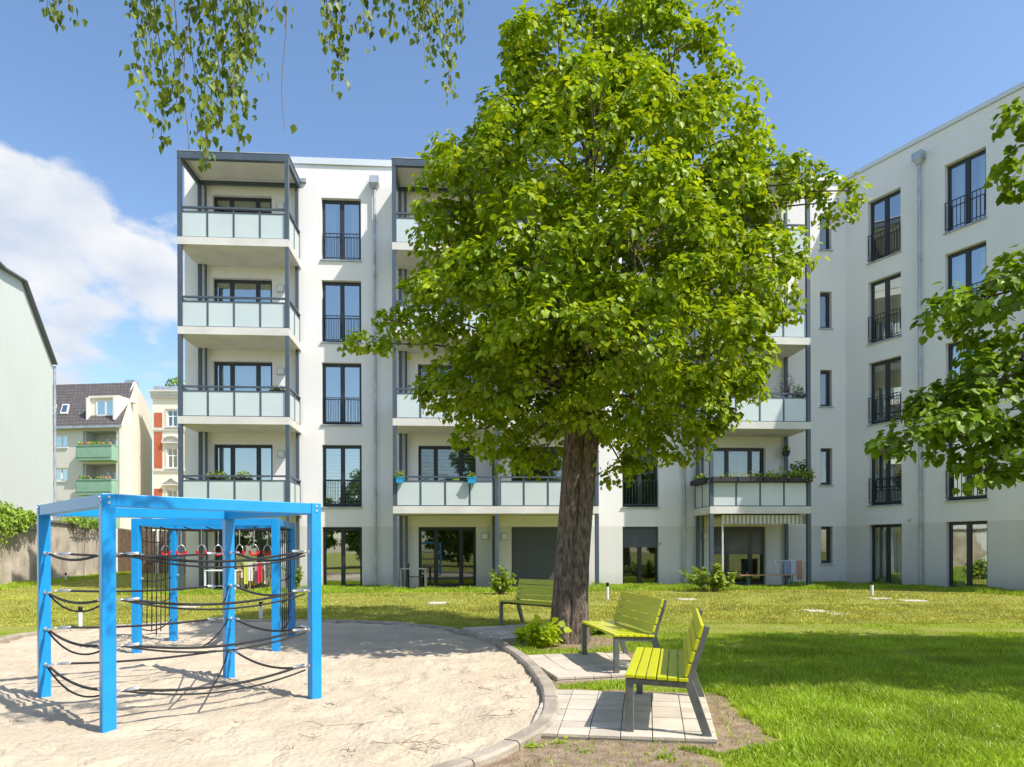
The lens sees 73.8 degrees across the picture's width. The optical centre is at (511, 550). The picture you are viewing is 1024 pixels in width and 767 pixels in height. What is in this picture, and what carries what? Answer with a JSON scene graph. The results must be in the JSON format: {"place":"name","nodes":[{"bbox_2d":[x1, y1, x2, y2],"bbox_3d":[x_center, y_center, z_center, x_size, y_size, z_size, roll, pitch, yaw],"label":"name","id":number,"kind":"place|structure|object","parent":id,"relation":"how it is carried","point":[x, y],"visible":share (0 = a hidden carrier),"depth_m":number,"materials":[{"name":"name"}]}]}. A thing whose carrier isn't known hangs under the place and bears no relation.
{"place":"outdoors","nodes":[
{"label":"outdoors","id":0,"kind":"place"},
{"bbox_2d":[0,620,541,766],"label":"sand","id":1,"kind":"structure","parent":0,"point":[403,665],"depth_m":6.72,"materials":[{"name":"beige sand"}]},
{"bbox_2d":[146,723,192,731],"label":"twig","id":2,"kind":"object","parent":1,"relation":"on","point":[166,728],"visible":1,"depth_m":5.60,"materials":[{"name":"brown"}]},
{"bbox_2d":[36,493,321,732],"bbox_3d":[-3.449,0.560,7.041,2.282,2.065,1.976,0,0,43],"label":"rope climbing frame","id":3,"kind":"object","parent":1,"relation":"on","point":[107,509],"visible":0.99,"depth_m":6.82,"materials":[{"name":"blue"}]},
{"bbox_2d":[131,518,295,653],"bbox_3d":[-4.681,0.564,10.885,2.126,2.065,1.944,0,0,-11],"label":"ring climbing frame","id":4,"kind":"object","parent":1,"relation":"on","point":[275,526],"visible":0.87,"depth_m":10.43,"materials":[{"name":"blue metal"}]},
{"bbox_2d":[305,721,373,729],"bbox_3d":[-1.469,1.460,5.719,0.572,0.040,0.303,0,0,0],"label":"twig","id":5,"kind":"object","parent":1,"relation":"on","point":[340,724],"visible":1,"depth_m":5.73,"materials":[{"name":"brown"}]},
{"bbox_2d":[371,732,445,746],"bbox_3d":[-0.771,1.460,5.318,0.520,0.039,0.382,0,0,21],"label":"twig","id":6,"kind":"object","parent":1,"relation":"on","point":[413,736],"visible":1,"depth_m":5.23,"materials":[{"name":"brown"}]},
{"bbox_2d":[409,739,449,745],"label":"twig","id":7,"kind":"object","parent":1,"relation":"on","point":[426,743],"visible":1,"depth_m":5.15,"materials":[{"name":"brown"}]},
{"bbox_2d":[462,623,542,640],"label":"paving","id":8,"kind":"structure","parent":0,"point":[502,632],"depth_m":12.31,"materials":[{"name":"grey concrete"}]},
{"bbox_2d":[499,579,553,623],"bbox_3d":[0.517,1.024,13.165,0.662,0.884,1.560,0,0,-45],"label":"park bench","id":9,"kind":"object","parent":8,"relation":"on","point":[538,586],"visible":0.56,"depth_m":13.45,"materials":[{"name":"paint"}]},
{"bbox_2d":[0,577,1023,626],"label":"grass","id":10,"kind":"structure","parent":0,"point":[478,612],"depth_m":16.40,"materials":[{"name":"green plant"}]},
{"bbox_2d":[0,565,1023,766],"bbox_3d":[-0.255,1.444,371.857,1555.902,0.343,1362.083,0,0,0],"label":"ground","id":11,"kind":"structure","parent":0,"point":[558,753],"depth_m":10.88,"materials":[{"name":"green plant"}]},
{"bbox_2d":[0,261,57,520],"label":"gable house","id":12,"kind":"structure","parent":11,"relation":"on","point":[28,360],"depth_m":29.39,"materials":[{"name":"grey"}]},
{"bbox_2d":[0,515,130,584],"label":"garden wall","id":13,"kind":"structure","parent":11,"relation":"on","point":[18,556],"depth_m":31.16,"materials":[{"name":"stone"}]},
{"bbox_2d":[0,501,36,549],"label":"ivy","id":14,"kind":"object","parent":13,"relation":"attached to","point":[27,517],"visible":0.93,"depth_m":26.46,"materials":[{"name":"green plant"}]},
{"bbox_2d":[57,516,98,574],"bbox_3d":[-22.090,-0.175,35.115,0.970,3.508,5.146,0,0,-16],"label":"ivy","id":15,"kind":"object","parent":13,"relation":"on","point":[86,522],"visible":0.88,"depth_m":34.79,"materials":[{"name":"green plant"}]},
{"bbox_2d":[78,606,82,625],"bbox_3d":[-8.473,1.330,13.384,0.080,0.440,0.080,0,0,0],"label":"bollard light","id":16,"kind":"object","parent":11,"relation":"on","point":[80,620],"visible":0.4,"depth_m":13.36,"materials":[{"name":"white plastic"}]},
{"bbox_2d":[53,380,151,554],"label":"mansard house","id":17,"kind":"structure","parent":11,"relation":"on","point":[107,458],"depth_m":57.93,"materials":[{"name":"tile"}]},
{"bbox_2d":[53,468,67,481],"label":"window","id":18,"kind":"structure","parent":17,"relation":"in","point":[61,473],"depth_m":57.71,"materials":[{"name":"white plastic"}]},
{"bbox_2d":[56,435,67,447],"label":"window","id":19,"kind":"structure","parent":17,"relation":"in","point":[61,440],"depth_m":57.71,"materials":[{"name":"white plastic"}]},
{"bbox_2d":[60,404,69,413],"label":"roof window","id":20,"kind":"structure","parent":17,"relation":"in","point":[65,407],"depth_m":58.93,"materials":[{"name":"white plastic"}]},
{"bbox_2d":[116,528,185,572],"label":"board fence","id":21,"kind":"object","parent":11,"relation":"on","point":[123,564],"visible":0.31,"depth_m":40.04,"materials":[{"name":"white wood"}]},
{"bbox_2d":[148,386,184,564],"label":"ornate house","id":22,"kind":"structure","parent":11,"relation":"on","point":[165,440],"depth_m":62.01,"materials":[{"name":"white concrete"}]},
{"bbox_2d":[161,435,177,468],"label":"window","id":23,"kind":"structure","parent":22,"relation":"in","point":[170,439],"depth_m":61.97,"materials":[{"name":"white plastic"}]},
{"bbox_2d":[161,477,177,496],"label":"window","id":24,"kind":"structure","parent":22,"relation":"in","point":[171,481],"depth_m":61.94,"materials":[{"name":"white plastic"}]},
{"bbox_2d":[165,408,177,427],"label":"window","id":25,"kind":"structure","parent":22,"relation":"in","point":[169,409],"depth_m":62.00,"materials":[{"name":"white plastic"}]},
{"bbox_2d":[165,377,184,385],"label":"rooftop shrub","id":26,"kind":"object","parent":22,"relation":"on","point":[172,380],"visible":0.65,"depth_m":62.76,"materials":[{"name":"green plant"}]},
{"bbox_2d":[39,0,469,172],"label":"birch tree","id":27,"kind":"object","parent":11,"relation":"on","point":[245,40],"visible":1,"depth_m":4.07,"materials":[{"name":"green plant"}]},
{"bbox_2d":[259,602,262,618],"bbox_3d":[-5.436,1.327,14.754,0.080,0.420,0.080,0,0,0],"label":"bollard light","id":28,"kind":"object","parent":11,"relation":"on","point":[260,611],"visible":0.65,"depth_m":14.73,"materials":[{"name":"white plastic"}]},
{"bbox_2d":[0,619,558,766],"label":"kerb","id":29,"kind":"structure","parent":11,"relation":"on","point":[511,744],"depth_m":6.70,"materials":[{"name":"concrete"}]},
{"bbox_2d":[283,560,304,587],"bbox_3d":[-7.214,0.846,22.629,0.670,1.003,0.752,0,0,43],"label":"shrub","id":30,"kind":"object","parent":11,"relation":"on","point":[299,577],"visible":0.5,"depth_m":22.59,"materials":[{"name":"green plant"}]},
{"bbox_2d":[428,602,445,604],"bbox_3d":[-1.918,1.369,17.553,0.441,0.050,0.480,0,0,0],"label":"concrete lid","id":31,"kind":"object","parent":11,"relation":"on","point":[430,603],"visible":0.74,"depth_m":17.32,"materials":[{"name":"grey concrete"}]},
{"bbox_2d":[488,565,516,594],"bbox_3d":[-0.270,0.876,19.808,0.864,0.897,0.824,0,0,0],"label":"shrub","id":32,"kind":"object","parent":11,"relation":"on","point":[500,584],"visible":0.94,"depth_m":19.72,"materials":[{"name":"green plant"}]},
{"bbox_2d":[0,620,1023,658],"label":"grass","id":33,"kind":"structure","parent":11,"relation":"on","point":[965,640],"depth_m":10.64,"materials":[{"name":"green plant"}]},
{"bbox_2d":[520,738,545,750],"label":"weed","id":34,"kind":"object","parent":11,"relation":"on","point":[531,745],"visible":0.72,"depth_m":5.14,"materials":[{"name":"green plant"}]},
{"bbox_2d":[508,614,571,647],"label":"basal shoots","id":35,"kind":"object","parent":11,"relation":"on","point":[537,634],"visible":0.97,"depth_m":10.39,"materials":[{"name":"green plant"}]},
{"bbox_2d":[542,734,577,743],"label":"weed","id":36,"kind":"object","parent":11,"relation":"on","point":[561,742],"visible":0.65,"depth_m":5.24,"materials":[{"name":"green plant"}]},
{"bbox_2d":[567,741,595,753],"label":"weed","id":37,"kind":"object","parent":11,"relation":"on","point":[582,751],"visible":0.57,"depth_m":5.00,"materials":[{"name":"green plant"}]},
{"bbox_2d":[590,627,606,634],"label":"basal shoots","id":38,"kind":"object","parent":11,"relation":"on","point":[595,631],"visible":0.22,"depth_m":11.88,"materials":[{"name":"green plant"}]},
{"bbox_2d":[176,81,1023,590],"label":"apartment building","id":39,"kind":"structure","parent":11,"relation":"on","point":[296,267],"depth_m":23.57,"materials":[{"name":"grey"}]},
{"bbox_2d":[205,470,225,479],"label":"potted plant","id":40,"kind":"object","parent":39,"relation":"on","point":[214,478],"visible":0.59,"depth_m":21.97,"materials":[{"name":"green plant"}]},
{"bbox_2d":[232,470,252,479],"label":"potted plant","id":41,"kind":"object","parent":39,"relation":"on","point":[242,478],"visible":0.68,"depth_m":22.03,"materials":[{"name":"green plant"}]},
{"bbox_2d":[215,531,270,588],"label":"window","id":42,"kind":"structure","parent":39,"relation":"in","point":[247,539],"depth_m":23.84,"materials":[{"name":"grey"}]},
{"bbox_2d":[214,197,271,212],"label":"window","id":43,"kind":"structure","parent":39,"relation":"in","point":[218,201],"depth_m":23.94,"materials":[{"name":"grey"}]},
{"bbox_2d":[215,362,271,390],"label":"window","id":44,"kind":"structure","parent":39,"relation":"in","point":[226,373],"depth_m":23.76,"materials":[{"name":"grey"}]},
{"bbox_2d":[215,280,271,301],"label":"window","id":45,"kind":"structure","parent":39,"relation":"in","point":[234,288],"depth_m":23.77,"materials":[{"name":"grey"}]},
{"bbox_2d":[215,445,272,479],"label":"window","id":46,"kind":"structure","parent":39,"relation":"in","point":[229,459],"depth_m":23.77,"materials":[{"name":"grey"}]},
{"bbox_2d":[320,282,361,343],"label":"window","id":47,"kind":"structure","parent":39,"relation":"in","point":[341,301],"depth_m":24.69,"materials":[{"name":"grey"}]},
{"bbox_2d":[320,200,361,261],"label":"window","id":48,"kind":"structure","parent":39,"relation":"in","point":[341,237],"depth_m":24.00,"materials":[{"name":"grey"}]},
{"bbox_2d":[321,446,362,507],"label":"window","id":49,"kind":"structure","parent":39,"relation":"in","point":[342,483],"depth_m":23.90,"materials":[{"name":"grey"}]},
{"bbox_2d":[321,364,362,425],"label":"window","id":50,"kind":"structure","parent":39,"relation":"in","point":[342,401],"depth_m":24.70,"materials":[{"name":"grey"}]},
{"bbox_2d":[324,527,361,585],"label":"window","id":51,"kind":"structure","parent":39,"relation":"in","point":[342,545],"depth_m":24.71,"materials":[{"name":"grey"}]},
{"bbox_2d":[395,471,404,483],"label":"potted plant","id":52,"kind":"object","parent":39,"relation":"on","point":[400,479],"visible":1,"depth_m":21.94,"materials":[{"name":"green plant"}]},
{"bbox_2d":[418,203,466,225],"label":"window","id":53,"kind":"structure","parent":39,"relation":"in","point":[449,211],"depth_m":24.55,"materials":[{"name":"grey"}]},
{"bbox_2d":[418,365,474,417],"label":"window","id":54,"kind":"structure","parent":39,"relation":"in","point":[420,367],"depth_m":24.63,"materials":[{"name":"grey"}]},
{"bbox_2d":[419,527,475,586],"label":"window","id":55,"kind":"structure","parent":39,"relation":"in","point":[448,554],"depth_m":24.96,"materials":[{"name":"grey"}]},
{"bbox_2d":[419,446,475,504],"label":"window","id":56,"kind":"structure","parent":39,"relation":"in","point":[433,460],"depth_m":24.17,"materials":[{"name":"grey"}]},
{"bbox_2d":[467,471,476,483],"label":"potted plant","id":57,"kind":"object","parent":39,"relation":"on","point":[471,477],"visible":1,"depth_m":22.09,"materials":[{"name":"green plant"}]},
{"bbox_2d":[512,527,557,585],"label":"window","id":58,"kind":"structure","parent":39,"relation":"in","point":[533,548],"depth_m":24.21,"materials":[{"name":"grey"}]},
{"bbox_2d":[511,447,562,480],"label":"window","id":59,"kind":"structure","parent":39,"relation":"in","point":[554,471],"depth_m":25.20,"materials":[{"name":"grey"}]},
{"bbox_2d":[622,380,654,418],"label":"window","id":60,"kind":"structure","parent":39,"relation":"in","point":[636,380],"depth_m":24.51,"materials":[{"name":"grey"}]},
{"bbox_2d":[623,527,656,583],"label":"window","id":61,"kind":"structure","parent":39,"relation":"in","point":[639,543],"depth_m":24.55,"materials":[{"name":"grey"}]},
{"bbox_2d":[621,448,659,507],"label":"window","id":62,"kind":"structure","parent":39,"relation":"in","point":[642,494],"depth_m":25.36,"materials":[{"name":"grey"}]},
{"bbox_2d":[713,291,754,305],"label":"window","id":63,"kind":"structure","parent":39,"relation":"in","point":[715,292],"depth_m":25.20,"materials":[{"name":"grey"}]},
{"bbox_2d":[713,448,763,505],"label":"window","id":64,"kind":"structure","parent":39,"relation":"in","point":[726,460],"depth_m":24.95,"materials":[{"name":"grey"}]},
{"bbox_2d":[714,527,763,584],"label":"window","id":65,"kind":"structure","parent":39,"relation":"in","point":[743,547],"depth_m":24.77,"materials":[{"name":"grey"}]},
{"bbox_2d":[730,213,753,226],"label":"window","id":66,"kind":"structure","parent":39,"relation":"in","point":[747,218],"depth_m":25.14,"materials":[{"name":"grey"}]},
{"bbox_2d":[690,466,815,485],"bbox_3d":[8.246,-2.546,23.386,3.848,0.540,1.692,0,0,0],"label":"planter box","id":67,"kind":"object","parent":39,"relation":"attached to","point":[702,479],"visible":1,"depth_m":22.80,"materials":[{"name":"grey"}]},
{"bbox_2d":[772,372,795,396],"bbox_3d":[9.382,-5.385,23.369,0.911,1.424,0.662,0,0,0],"label":"potted shrub","id":68,"kind":"object","parent":39,"relation":"on","point":[786,388],"visible":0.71,"depth_m":23.36,"materials":[{"name":"green plant"}]},
{"bbox_2d":[782,445,790,455],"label":"potted plant","id":69,"kind":"object","parent":39,"relation":"on","point":[786,452],"visible":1,"depth_m":24.34,"materials":[{"name":"green plant"}]},
{"bbox_2d":[792,384,804,396],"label":"potted plant","id":70,"kind":"object","parent":39,"relation":"on","point":[799,389],"visible":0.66,"depth_m":23.33,"materials":[{"name":"green plant"}]},
{"bbox_2d":[787,459,813,476],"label":"potted plant","id":71,"kind":"object","parent":39,"relation":"on","point":[799,467],"visible":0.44,"depth_m":23.30,"materials":[{"name":"green plant"}]},
{"bbox_2d":[819,371,833,407],"bbox_3d":[11.399,-5.895,25.337,0.540,1.430,1.160,0,0,-4],"label":"window","id":72,"kind":"structure","parent":39,"relation":"in","point":[824,375],"depth_m":25.31,"materials":[{"name":"grey"}]},
{"bbox_2d":[819,293,833,329],"bbox_3d":[11.389,-8.745,25.337,0.540,1.430,1.160,0,0,-4],"label":"window","id":73,"kind":"structure","parent":39,"relation":"in","point":[824,298],"depth_m":25.36,"materials":[{"name":"grey"}]},
{"bbox_2d":[819,217,833,250],"bbox_3d":[11.379,-11.595,25.337,0.540,1.430,1.160,0,0,-4],"label":"window","id":74,"kind":"structure","parent":39,"relation":"in","point":[824,234],"depth_m":25.35,"materials":[{"name":"grey"}]},
{"bbox_2d":[820,449,833,485],"bbox_3d":[11.409,-3.045,25.337,0.540,1.430,1.160,0,0,-4],"label":"window","id":75,"kind":"structure","parent":39,"relation":"in","point":[825,453],"depth_m":25.33,"materials":[{"name":"grey"}]},
{"bbox_2d":[820,527,834,563],"bbox_3d":[11.419,-0.195,25.337,0.540,1.430,1.160,0,0,-4],"label":"window","id":76,"kind":"structure","parent":39,"relation":"in","point":[825,531],"depth_m":25.35,"materials":[{"name":"grey"}]},
{"bbox_2d":[867,357,900,425],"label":"window","id":77,"kind":"structure","parent":39,"relation":"in","point":[886,375],"depth_m":24.06,"materials":[{"name":"grey"}]},
{"bbox_2d":[866,273,901,345],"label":"window","id":78,"kind":"structure","parent":39,"relation":"in","point":[885,317],"depth_m":23.97,"materials":[{"name":"grey"}]},
{"bbox_2d":[866,189,901,264],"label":"window","id":79,"kind":"structure","parent":39,"relation":"in","point":[885,235],"depth_m":24.20,"materials":[{"name":"grey"}]},
{"bbox_2d":[867,445,902,506],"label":"window","id":80,"kind":"structure","parent":39,"relation":"in","point":[886,478],"depth_m":24.29,"materials":[{"name":"grey"}]},
{"bbox_2d":[872,524,901,584],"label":"window","id":81,"kind":"structure","parent":39,"relation":"in","point":[886,539],"depth_m":23.75,"materials":[{"name":"grey"}]},
{"bbox_2d":[945,242,985,306],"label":"window","id":82,"kind":"structure","parent":39,"relation":"in","point":[966,266],"depth_m":21.76,"materials":[{"name":"grey"}]},
{"bbox_2d":[943,149,987,234],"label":"window","id":83,"kind":"structure","parent":39,"relation":"in","point":[966,202],"depth_m":21.67,"materials":[{"name":"grey"}]},
{"bbox_2d":[945,337,986,387],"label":"window","id":84,"kind":"structure","parent":39,"relation":"in","point":[952,348],"depth_m":21.86,"materials":[{"name":"grey"}]},
{"bbox_2d":[944,434,988,501],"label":"window","id":85,"kind":"structure","parent":39,"relation":"in","point":[953,483],"depth_m":21.57,"materials":[{"name":"grey"}]},
{"bbox_2d":[949,521,986,587],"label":"window","id":86,"kind":"structure","parent":39,"relation":"in","point":[967,540],"depth_m":21.77,"materials":[{"name":"grey"}]},
{"bbox_2d":[337,0,872,643],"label":"linden tree","id":87,"kind":"object","parent":11,"relation":"on","point":[681,212],"visible":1,"depth_m":9.79,"materials":[{"name":"green plant"}]},
{"bbox_2d":[606,582,608,598],"bbox_3d":[2.546,1.105,18.188,0.080,0.480,0.080,0,0,0],"label":"bollard light","id":88,"kind":"object","parent":11,"relation":"on","point":[607,590],"visible":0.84,"depth_m":18.16,"materials":[{"name":"white plastic"}]},
{"bbox_2d":[648,745,684,761],"bbox_3d":[1.093,1.456,4.821,0.256,0.129,0.233,0,0,0],"label":"weed","id":89,"kind":"object","parent":11,"relation":"on","point":[665,756],"visible":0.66,"depth_m":4.82,"materials":[{"name":"green plant"}]},
{"bbox_2d":[679,563,736,591],"bbox_3d":[5.959,0.845,20.765,1.683,0.919,1.430,0,0,0],"label":"shrub","id":90,"kind":"object","parent":11,"relation":"on","point":[717,580],"visible":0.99,"depth_m":20.56,"materials":[{"name":"green plant"}]},
{"bbox_2d":[803,609,825,611],"bbox_3d":[7.072,1.430,15.943,0.437,0.050,0.480,0,0,0],"label":"concrete lid","id":91,"kind":"object","parent":11,"relation":"on","point":[816,610],"visible":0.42,"depth_m":15.87,"materials":[{"name":"grey concrete"}]},
{"bbox_2d":[870,581,873,594],"bbox_3d":[9.999,1.082,18.943,0.080,0.420,0.080,0,0,0],"label":"bollard light","id":92,"kind":"object","parent":11,"relation":"on","point":[871,588],"visible":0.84,"depth_m":18.92,"materials":[{"name":"white plastic"}]},
{"bbox_2d":[900,599,927,601],"bbox_3d":[10.357,1.318,17.703,0.607,0.050,0.480,0,0,0],"label":"concrete lid","id":93,"kind":"object","parent":11,"relation":"on","point":[910,600],"visible":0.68,"depth_m":17.49,"materials":[{"name":"grey concrete"}]},
{"bbox_2d":[863,96,1023,495],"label":"linden tree","id":94,"kind":"object","parent":11,"relation":"on","point":[966,402],"visible":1,"depth_m":6.52,"materials":[{"name":"green plant"}]},
{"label":"terrace paving","id":95,"kind":"structure","parent":11,"relation":"on","visible":0},
{"bbox_2d":[738,574,801,585],"bbox_3d":[8.646,1.060,22.888,2.093,0.480,0.230,0,0,-4],"label":"wooden bench","id":96,"kind":"object","parent":95,"relation":"on","point":[769,575],"visible":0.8,"depth_m":22.85,"materials":[{"name":"brown wood"}]},
{"bbox_2d":[775,560,805,584],"bbox_3d":[9.561,0.817,23.373,0.864,0.971,0.644,0,0,-4],"label":"clothes rack","id":97,"kind":"object","parent":95,"relation":"on","point":[793,566],"visible":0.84,"depth_m":23.08,"materials":[{"name":"multicoloured plastic"}]},
{"bbox_2d":[0,571,1023,595],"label":"grass","id":98,"kind":"structure","parent":0,"point":[653,586],"depth_m":21.48,"materials":[{"name":"green plant"}]},
{"bbox_2d":[0,0,1023,530],"label":"sky","id":99,"kind":"structure","parent":0,"point":[88,197],"materials":[{"name":"blue"}]},
{"bbox_2d":[527,652,646,681],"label":"paving","id":100,"kind":"structure","parent":0,"point":[578,666],"depth_m":8.54,"materials":[{"name":"grey concrete"}]},
{"bbox_2d":[581,591,667,672],"bbox_3d":[1.407,1.020,8.768,0.662,0.884,1.560,0,0,-9],"label":"park bench","id":101,"kind":"object","parent":100,"relation":"on","point":[620,632],"visible":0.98,"depth_m":8.49,"materials":[{"name":"paint"}]},
{"bbox_2d":[531,689,717,743],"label":"paving","id":102,"kind":"structure","parent":0,"point":[601,715],"depth_m":5.85,"materials":[{"name":"grey concrete"}]},
{"bbox_2d":[625,608,711,736],"bbox_3d":[1.403,1.020,6.094,0.662,0.884,1.560,0,0,14],"label":"park bench","id":103,"kind":"object","parent":102,"relation":"on","point":[688,656],"visible":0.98,"depth_m":5.43,"materials":[{"name":"paint"}]},
{"bbox_2d":[512,650,1023,766],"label":"grass","id":104,"kind":"structure","parent":0,"point":[913,721],"depth_m":6.14,"materials":[{"name":"green plant"}]},
{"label":"terrace paving","id":105,"kind":"structure","parent":0,"visible":0},
{"bbox_2d":[204,569,242,589],"bbox_3d":[-9.382,1.003,22.200,1.000,0.720,0.700,0,0,-4],"label":"garden table","id":106,"kind":"object","parent":105,"relation":"on","point":[241,570],"visible":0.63,"depth_m":22.23,"materials":[{"name":"white plastic"}]},
{"bbox_2d":[237,564,254,589],"bbox_3d":[-8.749,0.911,22.443,0.420,0.900,0.434,0,0,-4],"label":"garden chair","id":107,"kind":"object","parent":105,"relation":"on","point":[238,573],"visible":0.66,"depth_m":22.24,"materials":[{"name":"brown wood"}]},
{"bbox_2d":[243,562,270,588],"bbox_3d":[-8.340,0.879,22.458,0.864,0.971,0.644,0,0,-4],"label":"clothes rack","id":108,"kind":"object","parent":105,"relation":"on","point":[248,573],"visible":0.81,"depth_m":22.18,"materials":[{"name":"multicoloured plastic"}]},
{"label":"terrace paving","id":109,"kind":"structure","parent":0,"visible":0},
{"bbox_2d":[400,568,426,587],"bbox_3d":[-3.254,0.971,22.566,0.850,0.740,0.600,0,0,-4],"label":"garden table","id":110,"kind":"object","parent":109,"relation":"on","point":[401,577],"visible":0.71,"depth_m":22.30,"materials":[{"name":"paint"}]},
{"bbox_2d":[407,563,420,587],"bbox_3d":[-3.309,0.892,23.013,0.420,0.900,0.434,0,0,-4],"label":"garden chair","id":111,"kind":"object","parent":109,"relation":"on","point":[408,576],"visible":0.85,"depth_m":23.04,"materials":[{"name":"black plastic"}]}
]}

